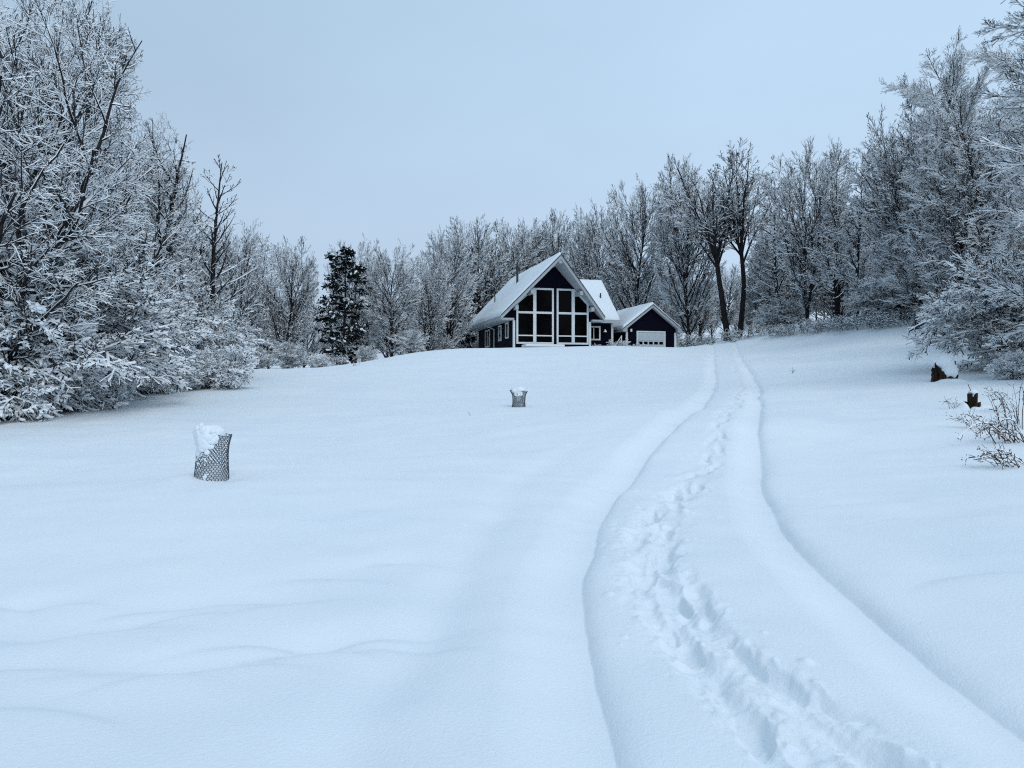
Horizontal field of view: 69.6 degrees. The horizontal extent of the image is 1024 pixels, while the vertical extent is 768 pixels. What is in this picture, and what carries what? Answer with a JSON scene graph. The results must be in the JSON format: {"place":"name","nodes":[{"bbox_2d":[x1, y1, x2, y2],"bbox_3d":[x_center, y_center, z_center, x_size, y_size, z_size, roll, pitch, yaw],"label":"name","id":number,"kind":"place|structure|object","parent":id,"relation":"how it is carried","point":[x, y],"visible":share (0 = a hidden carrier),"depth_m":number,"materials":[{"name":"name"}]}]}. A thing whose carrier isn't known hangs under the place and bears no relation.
{"place":"outdoors","nodes":[
{"label":"outdoors","id":0,"kind":"place"},
{"bbox_2d":[0,315,1023,767],"bbox_3d":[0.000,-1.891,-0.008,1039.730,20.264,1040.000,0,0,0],"label":"ground","id":1,"kind":"structure","parent":0,"point":[752,551],"depth_m":6.05,"materials":[{"name":"snow"}]},
{"bbox_2d":[0,0,70,239],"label":"snowy tree","id":2,"kind":"object","parent":1,"relation":"on","point":[5,23],"visible":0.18,"depth_m":20.18,"materials":[{"name":"snow"}]},
{"bbox_2d":[0,340,88,421],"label":"snowy shrub","id":3,"kind":"object","parent":1,"relation":"on","point":[39,389],"visible":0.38,"depth_m":16.10,"materials":[{"name":"white plant"}]},
{"bbox_2d":[0,285,128,421],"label":"snowy shrub","id":4,"kind":"object","parent":1,"relation":"on","point":[47,327],"visible":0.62,"depth_m":16.32,"materials":[{"name":"white plant"}]},
{"bbox_2d":[0,0,155,420],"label":"snowy tree","id":5,"kind":"object","parent":1,"relation":"on","point":[24,183],"visible":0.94,"depth_m":16.05,"materials":[{"name":"snow"}]},
{"bbox_2d":[0,0,164,279],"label":"snowy tree","id":6,"kind":"object","parent":1,"relation":"on","point":[121,88],"visible":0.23,"depth_m":26.57,"materials":[{"name":"white plant"}]},
{"bbox_2d":[0,223,186,406],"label":"sapling thicket","id":7,"kind":"object","parent":1,"relation":"on","point":[137,320],"visible":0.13,"depth_m":18.01,"materials":[{"name":"white plant"}]},
{"bbox_2d":[0,0,188,321],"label":"snowy tree","id":8,"kind":"object","parent":1,"relation":"on","point":[28,48],"visible":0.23,"depth_m":21.00,"materials":[{"name":"snow"}]},
{"bbox_2d":[0,219,195,412],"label":"sapling thicket","id":9,"kind":"object","parent":1,"relation":"on","point":[119,340],"visible":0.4,"depth_m":17.63,"materials":[{"name":"white plant"}]},
{"bbox_2d":[63,343,147,411],"bbox_3d":[-11.164,-0.339,18.941,3.434,2.264,4.283,0,0,16],"label":"snowy shrub","id":10,"kind":"object","parent":1,"relation":"on","point":[116,388],"visible":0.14,"depth_m":19.08,"materials":[{"name":"white plant"}]},
{"bbox_2d":[14,247,211,399],"bbox_3d":[-12.624,-1.593,21.649,6.464,4.587,6.421,0,0,20],"label":"sapling thicket","id":11,"kind":"object","parent":1,"relation":"on","point":[187,328],"visible":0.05,"depth_m":22.00,"materials":[{"name":"white plant"}]},
{"bbox_2d":[89,109,205,335],"bbox_3d":[-14.896,-5.338,29.204,5.113,11.249,5.622,0,0,-27],"label":"snowy tree","id":12,"kind":"object","parent":1,"relation":"on","point":[172,179],"visible":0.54,"depth_m":28.79,"materials":[{"name":"white plant"}]},
{"bbox_2d":[89,150,229,324],"bbox_3d":[-16.865,-5.571,35.068,6.679,10.976,6.239,0,0,-10],"label":"bare tree","id":13,"kind":"object","parent":1,"relation":"on","point":[205,237],"visible":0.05,"depth_m":34.95,"materials":[{"name":"white plant"}]},
{"bbox_2d":[117,188,201,354],"bbox_3d":[-16.419,-4.826,33.941,4.053,9.537,4.171,0,0,-16],"label":"snowy tree","id":14,"kind":"object","parent":1,"relation":"on","point":[153,237],"visible":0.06,"depth_m":34.02,"materials":[{"name":"white plant"}]},
{"bbox_2d":[139,350,206,393],"bbox_3d":[-11.245,-0.228,23.602,2.296,1.866,2.483,0,0,18],"label":"snowy shrub","id":15,"kind":"object","parent":1,"relation":"on","point":[194,379],"visible":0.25,"depth_m":23.69,"materials":[{"name":"snow"}]},
{"bbox_2d":[140,213,232,339],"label":"bare tree","id":16,"kind":"object","parent":1,"relation":"on","point":[224,292],"visible":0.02,"depth_m":39.71,"materials":[{"name":"grey plant"}]},
{"bbox_2d":[148,273,229,356],"bbox_3d":[-13.321,-1.878,26.879,6.361,4.514,6.319,0,0,28],"label":"sapling thicket","id":17,"kind":"object","parent":1,"relation":"on","point":[185,310],"visible":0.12,"depth_m":26.93,"materials":[{"name":"white plant"}]},
{"bbox_2d":[193,423,231,480],"bbox_3d":[-3.797,0.930,9.309,0.454,0.868,0.432,0,0,6],"label":"wire guard","id":18,"kind":"object","parent":1,"relation":"on","point":[206,438],"visible":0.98,"depth_m":9.17,"materials":[{"name":"metal"}]},
{"bbox_2d":[171,339,259,389],"bbox_3d":[-10.306,-0.597,25.323,2.949,1.945,3.678,0,0,-34],"label":"snowy shrub","id":19,"kind":"object","parent":1,"relation":"on","point":[224,368],"visible":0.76,"depth_m":24.76,"materials":[{"name":"snow"}]},
{"bbox_2d":[175,154,256,324],"bbox_3d":[-14.092,-5.433,35.038,5.107,10.905,3.625,-1,1,-65],"label":"bare tree","id":20,"kind":"object","parent":1,"relation":"on","point":[213,253],"visible":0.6,"depth_m":34.90,"materials":[{"name":"grey plant"}]},
{"bbox_2d":[164,286,273,358],"bbox_3d":[-13.836,-2.090,31.814,5.662,4.450,5.700,0,0,-2],"label":"sapling thicket","id":21,"kind":"object","parent":1,"relation":"on","point":[232,333],"visible":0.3,"depth_m":31.67,"materials":[{"name":"white plant"}]},
{"bbox_2d":[198,216,278,357],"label":"bare tree","id":22,"kind":"object","parent":1,"relation":"on","point":[249,296],"visible":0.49,"depth_m":54.43,"materials":[{"name":"grey plant"}]},
{"bbox_2d":[244,346,275,368],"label":"snowy shrub","id":23,"kind":"object","parent":1,"relation":"on","point":[262,359],"visible":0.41,"depth_m":51.92,"materials":[{"name":"snow"}]},
{"bbox_2d":[242,236,282,347],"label":"bare tree","id":24,"kind":"object","parent":1,"relation":"on","point":[267,272],"visible":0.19,"depth_m":60.29,"materials":[{"name":"grey plant"}]},
{"bbox_2d":[244,296,292,368],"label":"bare tree","id":25,"kind":"object","parent":1,"relation":"on","point":[268,349],"visible":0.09,"depth_m":72.65,"materials":[{"name":"grey plant"}]},
{"bbox_2d":[249,235,319,368],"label":"bare tree","id":26,"kind":"object","parent":1,"relation":"on","point":[305,298],"visible":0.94,"depth_m":56.52,"materials":[{"name":"grey plant"}]},
{"bbox_2d":[264,340,315,368],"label":"snowy shrub","id":27,"kind":"object","parent":1,"relation":"on","point":[286,353],"visible":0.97,"depth_m":49.55,"materials":[{"name":"white plant"}]},
{"bbox_2d":[281,292,325,367],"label":"bare tree","id":28,"kind":"object","parent":1,"relation":"on","point":[313,349],"visible":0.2,"depth_m":81.63,"materials":[{"name":"grey plant"}]},
{"bbox_2d":[307,353,330,367],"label":"snowy shrub","id":29,"kind":"object","parent":1,"relation":"on","point":[322,360],"visible":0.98,"depth_m":50.48,"materials":[{"name":"white plant"}]},
{"bbox_2d":[318,353,348,365],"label":"snowy shrub","id":30,"kind":"object","parent":1,"relation":"on","point":[342,361],"visible":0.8,"depth_m":52.00,"materials":[{"name":"snow"}]},
{"bbox_2d":[316,297,351,364],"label":"bare tree","id":31,"kind":"object","parent":1,"relation":"on","point":[323,344],"visible":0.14,"depth_m":74.34,"materials":[{"name":"grey plant"}]},
{"bbox_2d":[307,245,374,364],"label":"pine tree","id":32,"kind":"object","parent":1,"relation":"on","point":[344,333],"visible":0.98,"depth_m":58.48,"materials":[{"name":"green plant"}]},
{"bbox_2d":[323,232,388,362],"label":"bare tree","id":33,"kind":"object","parent":1,"relation":"on","point":[353,295],"visible":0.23,"depth_m":66.24,"materials":[{"name":"plant"}]},
{"bbox_2d":[352,345,377,361],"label":"snowy shrub","id":34,"kind":"object","parent":1,"relation":"on","point":[366,352],"visible":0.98,"depth_m":53.98,"materials":[{"name":"white plant"}]},
{"bbox_2d":[367,293,407,357],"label":"bare tree","id":35,"kind":"object","parent":1,"relation":"on","point":[378,347],"visible":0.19,"depth_m":66.29,"materials":[{"name":"grey plant"}]},
{"bbox_2d":[357,239,424,356],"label":"bare tree","id":36,"kind":"object","parent":1,"relation":"on","point":[401,283],"visible":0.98,"depth_m":59.20,"materials":[{"name":"grey plant"}]},
{"bbox_2d":[388,328,429,354],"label":"snowy shrub","id":37,"kind":"object","parent":1,"relation":"on","point":[411,341],"visible":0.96,"depth_m":58.14,"materials":[{"name":"white plant"}]},
{"bbox_2d":[403,253,455,350],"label":"bare tree","id":38,"kind":"object","parent":1,"relation":"on","point":[434,311],"visible":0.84,"depth_m":61.49,"materials":[{"name":"grey plant"}]},
{"bbox_2d":[419,333,455,351],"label":"snowy shrub","id":39,"kind":"object","parent":1,"relation":"on","point":[436,345],"visible":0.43,"depth_m":65.05,"materials":[{"name":"grey plant"}]},
{"bbox_2d":[418,221,480,348],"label":"bare tree","id":40,"kind":"object","parent":1,"relation":"on","point":[459,291],"visible":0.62,"depth_m":65.56,"materials":[{"name":"grey plant"}]},
{"bbox_2d":[448,252,482,348],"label":"bare tree","id":41,"kind":"object","parent":1,"relation":"on","point":[468,339],"visible":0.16,"depth_m":73.61,"materials":[{"name":"grey plant"}]},
{"bbox_2d":[444,213,519,344],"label":"bare tree","id":42,"kind":"object","parent":1,"relation":"on","point":[480,249],"visible":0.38,"depth_m":79.30,"materials":[{"name":"grey plant"}]},
{"bbox_2d":[477,217,549,300],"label":"bare tree","id":43,"kind":"object","parent":1,"relation":"on","point":[519,250],"visible":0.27,"depth_m":82.41,"materials":[{"name":"grey plant"}]},
{"bbox_2d":[510,386,527,406],"bbox_3d":[0.192,0.421,21.321,0.527,0.703,0.399,0,0,0],"label":"wire guard","id":44,"kind":"object","parent":1,"relation":"on","point":[517,391],"visible":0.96,"depth_m":21.19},
{"bbox_2d":[505,218,559,280],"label":"bare tree","id":45,"kind":"object","parent":1,"relation":"on","point":[539,255],"visible":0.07,"depth_m":85.65,"materials":[{"name":"grey plant"}]},
{"bbox_2d":[467,252,619,347],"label":"chalet house","id":46,"kind":"structure","parent":1,"relation":"on","point":[554,299],"depth_m":60.24,"materials":[{"name":"blue"}]},
{"bbox_2d":[516,288,553,343],"bbox_3d":[1.870,-5.509,59.550,3.150,4.540,0.106,0,0,-15],"label":"window frame","id":47,"kind":"structure","parent":46,"relation":"in","point":[535,313],"depth_m":59.60,"materials":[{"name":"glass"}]},
{"bbox_2d":[556,289,588,344],"bbox_3d":[4.978,-5.512,60.356,2.760,4.540,0.106,0,0,-14],"label":"window frame","id":48,"kind":"structure","parent":46,"relation":"in","point":[572,314],"depth_m":60.31,"materials":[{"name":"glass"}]},
{"bbox_2d":[591,326,600,339],"bbox_3d":[6.889,-4.290,62.108,1.200,1.200,0.076,0,0,-15],"label":"window frame","id":49,"kind":"structure","parent":46,"relation":"in","point":[595,330],"depth_m":62.15,"materials":[{"name":"white wood"}]},
{"bbox_2d":[534,208,594,279],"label":"bare tree","id":50,"kind":"object","parent":1,"relation":"on","point":[558,241],"visible":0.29,"depth_m":84.91,"materials":[{"name":"grey plant"}]},
{"bbox_2d":[562,191,628,309],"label":"bare tree","id":51,"kind":"object","parent":1,"relation":"on","point":[587,237],"visible":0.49,"depth_m":80.93,"materials":[{"name":"grey plant"}]},
{"bbox_2d":[592,173,672,310],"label":"bare tree","id":52,"kind":"object","parent":1,"relation":"on","point":[634,283],"visible":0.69,"depth_m":76.31,"materials":[{"name":"grey plant"}]},
{"bbox_2d":[613,302,682,346],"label":"garage","id":53,"kind":"structure","parent":1,"relation":"on","point":[651,324],"depth_m":63.02,"materials":[{"name":"blue"}]},
{"bbox_2d":[638,332,663,346],"bbox_3d":[11.889,-3.009,62.959,2.460,2.790,0.040,0,0,-14],"label":"overhead door","id":54,"kind":"structure","parent":53,"relation":"in","point":[650,339],"depth_m":62.96,"materials":[{"name":"white metal"}]},
{"bbox_2d":[642,281,680,320],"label":"bare tree","id":55,"kind":"object","parent":1,"relation":"on","point":[667,308],"visible":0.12,"depth_m":94.83,"materials":[{"name":"grey plant"}]},
{"bbox_2d":[654,260,690,335],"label":"bare tree","id":56,"kind":"object","parent":1,"relation":"on","point":[676,277],"visible":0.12,"depth_m":105.43,"materials":[{"name":"grey plant"}]},
{"bbox_2d":[649,151,726,346],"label":"bare tree","id":57,"kind":"object","parent":1,"relation":"on","point":[689,256],"visible":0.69,"depth_m":70.97,"materials":[{"name":"grey plant"}]},
{"bbox_2d":[673,278,703,332],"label":"bare tree","id":58,"kind":"object","parent":1,"relation":"on","point":[683,317],"visible":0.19,"depth_m":94.42,"materials":[{"name":"grey plant"}]},
{"bbox_2d":[677,332,706,346],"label":"snowy shrub","id":59,"kind":"object","parent":1,"relation":"on","point":[685,344],"visible":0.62,"depth_m":65.56,"materials":[{"name":"grey plant"}]},
{"bbox_2d":[681,280,718,336],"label":"bare tree","id":60,"kind":"object","parent":1,"relation":"on","point":[708,312],"visible":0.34,"depth_m":91.64,"materials":[{"name":"grey plant"}]},
{"bbox_2d":[655,137,799,340],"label":"bare tree","id":61,"kind":"object","parent":1,"relation":"on","point":[728,216],"visible":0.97,"depth_m":65.10,"materials":[{"name":"grey plant"}]},
{"bbox_2d":[706,264,748,336],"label":"bare tree","id":62,"kind":"object","parent":1,"relation":"on","point":[734,312],"visible":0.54,"depth_m":94.17,"materials":[{"name":"grey plant"}]},
{"bbox_2d":[714,325,755,340],"bbox_3d":[16.417,-3.677,53.937,3.421,1.016,2.643,0,0,42],"label":"dry brush","id":63,"kind":"object","parent":1,"relation":"on","point":[734,335],"visible":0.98,"depth_m":53.85,"materials":[{"name":"grey plant"}]},
{"bbox_2d":[734,285,756,329],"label":"bare tree","id":64,"kind":"object","parent":1,"relation":"on","point":[747,322],"visible":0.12,"depth_m":105.20,"materials":[{"name":"grey plant"}]},
{"bbox_2d":[739,226,769,332],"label":"bare tree","id":65,"kind":"object","parent":1,"relation":"on","point":[751,279],"visible":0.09,"depth_m":78.53,"materials":[{"name":"grey plant"}]},
{"bbox_2d":[743,324,776,336],"bbox_3d":[17.823,-3.881,52.788,2.424,0.890,2.710,0,0,-25],"label":"dry brush","id":66,"kind":"object","parent":1,"relation":"on","point":[756,331],"visible":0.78,"depth_m":52.89,"materials":[{"name":"grey plant"}]},
{"bbox_2d":[739,239,790,329],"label":"bare tree","id":67,"kind":"object","parent":1,"relation":"on","point":[750,281],"visible":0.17,"depth_m":76.82,"materials":[{"name":"grey plant"}]},
{"bbox_2d":[748,304,797,328],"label":"sapling thicket","id":68,"kind":"object","parent":1,"relation":"on","point":[775,318],"visible":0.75,"depth_m":59.04,"materials":[{"name":"grey plant"}]},
{"bbox_2d":[744,175,802,306],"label":"bare tree","id":69,"kind":"object","parent":1,"relation":"on","point":[777,288],"visible":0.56,"depth_m":62.31,"materials":[{"name":"grey plant"}]},
{"bbox_2d":[758,233,791,313],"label":"bare tree","id":70,"kind":"object","parent":1,"relation":"on","point":[772,261],"visible":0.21,"depth_m":73.44,"materials":[{"name":"grey plant"}]},
{"bbox_2d":[762,322,797,335],"bbox_3d":[18.448,-3.741,50.288,2.349,0.903,3.041,0,0,-41],"label":"dry brush","id":71,"kind":"object","parent":1,"relation":"on","point":[779,329],"visible":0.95,"depth_m":50.29,"materials":[{"name":"grey plant"}]},
{"bbox_2d":[755,214,816,314],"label":"bare tree","id":72,"kind":"object","parent":1,"relation":"on","point":[769,261],"visible":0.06,"depth_m":75.09,"materials":[{"name":"grey plant"}]},
{"bbox_2d":[756,296,817,325],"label":"sapling thicket","id":73,"kind":"object","parent":1,"relation":"on","point":[797,309],"visible":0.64,"depth_m":59.20,"materials":[{"name":"grey plant"}]},
{"bbox_2d":[762,219,815,317],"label":"bare tree","id":74,"kind":"object","parent":1,"relation":"on","point":[779,279],"visible":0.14,"depth_m":73.02,"materials":[{"name":"grey plant"}]},
{"bbox_2d":[780,317,829,334],"bbox_3d":[19.456,-3.825,48.769,3.029,1.113,3.387,0,0,-10],"label":"dry brush","id":75,"kind":"object","parent":1,"relation":"on","point":[802,328],"visible":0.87,"depth_m":48.44,"materials":[{"name":"grey plant"}]},
{"bbox_2d":[766,136,853,321],"bbox_3d":[23.325,-11.996,57.980,6.487,15.659,6.559,0,0,-12],"label":"bare tree","id":76,"kind":"object","parent":1,"relation":"on","point":[801,256],"visible":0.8,"depth_m":57.21,"materials":[{"name":"grey plant"}]},
{"bbox_2d":[797,149,865,318],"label":"bare tree","id":77,"kind":"object","parent":1,"relation":"on","point":[814,280],"visible":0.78,"depth_m":53.93,"materials":[{"name":"grey plant"}]},
{"bbox_2d":[799,313,863,332],"bbox_3d":[20.513,-3.946,47.290,4.181,1.242,3.230,0,0,31],"label":"dry brush","id":78,"kind":"object","parent":1,"relation":"on","point":[832,327],"visible":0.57,"depth_m":47.02,"materials":[{"name":"grey plant"}]},
{"bbox_2d":[794,197,879,318],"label":"bare tree","id":79,"kind":"object","parent":1,"relation":"on","point":[829,297],"visible":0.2,"depth_m":62.58,"materials":[{"name":"grey plant"}]},
{"bbox_2d":[821,142,885,317],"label":"bare tree","id":80,"kind":"object","parent":1,"relation":"on","point":[854,243],"visible":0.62,"depth_m":50.23,"materials":[{"name":"grey plant"}]},
{"bbox_2d":[826,311,882,330],"bbox_3d":[21.159,-3.841,45.161,3.030,1.113,3.387,0,0,-39],"label":"dry brush","id":81,"kind":"object","parent":1,"relation":"on","point":[844,321],"visible":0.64,"depth_m":45.21,"materials":[{"name":"grey plant"}]},
{"bbox_2d":[828,194,892,315],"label":"bare tree","id":82,"kind":"object","parent":1,"relation":"on","point":[869,244],"depth_m":68.27,"materials":[{"name":"grey plant"}]},
{"bbox_2d":[842,282,916,319],"bbox_3d":[23.309,-5.311,46.880,4.368,2.623,4.340,0,0,22],"label":"sapling thicket","id":83,"kind":"object","parent":1,"relation":"on","point":[852,298],"visible":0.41,"depth_m":46.70,"materials":[{"name":"grey plant"}]},
{"bbox_2d":[854,272,925,319],"bbox_3d":[23.765,-5.252,45.163,4.216,2.992,4.189,0,0,-15],"label":"sapling thicket","id":84,"kind":"object","parent":1,"relation":"on","point":[890,307],"visible":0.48,"depth_m":45.16,"materials":[{"name":"grey plant"}]},
{"bbox_2d":[856,307,923,328],"bbox_3d":[21.716,-3.769,42.257,3.801,1.129,2.936,0,0,42],"label":"dry brush","id":85,"kind":"object","parent":1,"relation":"on","point":[887,319],"visible":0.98,"depth_m":42.18,"materials":[{"name":"grey plant"}]},
{"bbox_2d":[855,137,948,318],"bbox_3d":[24.572,-9.318,44.417,5.181,11.051,5.864,0,0,-35],"label":"snow laden tree","id":86,"kind":"object","parent":1,"relation":"on","point":[878,199],"visible":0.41,"depth_m":44.55,"materials":[{"name":"grey plant"}]},
{"bbox_2d":[850,97,985,315],"bbox_3d":[24.773,-10.595,44.724,7.673,13.736,7.758,0,0,19],"label":"bare tree","id":87,"kind":"object","parent":1,"relation":"on","point":[892,141],"visible":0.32,"depth_m":44.81,"materials":[{"name":"grey plant"}]},
{"bbox_2d":[858,83,981,319],"bbox_3d":[23.726,-10.309,42.198,5.528,13.646,6.631,0,0,-11],"label":"snow laden tree","id":88,"kind":"object","parent":1,"relation":"on","point":[892,284],"visible":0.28,"depth_m":41.90,"materials":[{"name":"snow"}]},
{"bbox_2d":[913,279,953,311],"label":"sapling thicket","id":89,"kind":"object","parent":1,"relation":"on","point":[932,289],"visible":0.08,"depth_m":40.82,"materials":[{"name":"grey plant"}]},
{"bbox_2d":[869,47,1023,311],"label":"snow laden tree","id":90,"kind":"object","parent":1,"relation":"on","point":[894,86],"visible":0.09,"depth_m":46.47,"materials":[{"name":"snow"}]},
{"bbox_2d":[930,355,967,381],"bbox_3d":[12.053,-0.330,20.264,0.981,0.944,0.871,0,0,44],"label":"tree stump","id":91,"kind":"object","parent":1,"relation":"on","point":[945,369],"visible":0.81,"depth_m":20.27,"materials":[{"name":"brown wood"}]},
{"bbox_2d":[893,25,1023,301],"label":"snow laden tree","id":92,"kind":"object","parent":1,"relation":"on","point":[971,98],"visible":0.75,"depth_m":36.62,"materials":[{"name":"snow"}]},
{"bbox_2d":[896,112,1023,294],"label":"bare tree","id":93,"kind":"object","parent":1,"relation":"on","point":[945,219],"visible":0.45,"depth_m":37.47,"materials":[{"name":"grey plant"}]},
{"bbox_2d":[902,248,1023,370],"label":"sapling thicket","id":94,"kind":"object","parent":1,"relation":"on","point":[977,316],"visible":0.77,"depth_m":22.62,"materials":[{"name":"white plant"}]},
{"bbox_2d":[941,409,995,429],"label":"dry weed","id":95,"kind":"object","parent":1,"relation":"on","point":[967,422],"visible":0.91,"depth_m":13.00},
{"bbox_2d":[955,385,990,409],"bbox_3d":[9.454,0.345,15.187,0.658,0.703,0.590,0,0,-29],"label":"tree stump","id":96,"kind":"object","parent":1,"relation":"on","point":[972,402],"visible":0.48,"depth_m":15.13,"materials":[{"name":"brown wood"}]},
{"bbox_2d":[947,39,1023,316],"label":"snow laden tree","id":97,"kind":"object","parent":1,"relation":"on","point":[1001,60],"visible":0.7,"depth_m":28.99,"materials":[{"name":"snow"}]},
{"bbox_2d":[950,0,1023,328],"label":"snow laden tree","id":98,"kind":"object","parent":1,"relation":"on","point":[1017,96],"visible":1,"depth_m":18.83,"materials":[{"name":"snow"}]},
{"bbox_2d":[955,416,1023,443],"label":"dry weed","id":99,"kind":"object","parent":1,"relation":"on","point":[1001,433],"visible":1,"depth_m":11.61,"materials":[{"name":"plant"}]},
{"bbox_2d":[961,439,1023,469],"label":"dry weed","id":100,"kind":"object","parent":1,"relation":"on","point":[1000,456],"visible":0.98,"depth_m":9.88,"materials":[{"name":"plant"}]},
{"bbox_2d":[965,1,1023,270],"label":"snow laden tree","id":101,"kind":"object","parent":1,"relation":"on","point":[1018,44],"visible":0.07,"depth_m":41.98,"materials":[{"name":"snow"}]},
{"bbox_2d":[983,347,1023,379],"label":"snowy shrub","id":102,"kind":"object","parent":1,"relation":"on","point":[1012,365],"visible":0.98,"depth_m":20.27,"materials":[{"name":"snow"}]},
{"bbox_2d":[989,401,1019,440],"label":"dry weed","id":103,"kind":"object","parent":1,"relation":"on","point":[998,416],"visible":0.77,"depth_m":11.90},
{"bbox_2d":[994,382,1023,428],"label":"dry weed","id":104,"kind":"object","parent":1,"relation":"on","point":[1013,406],"visible":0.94,"depth_m":12.93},
{"bbox_2d":[0,0,1023,366],"label":"sky","id":105,"kind":"structure","parent":0,"point":[388,121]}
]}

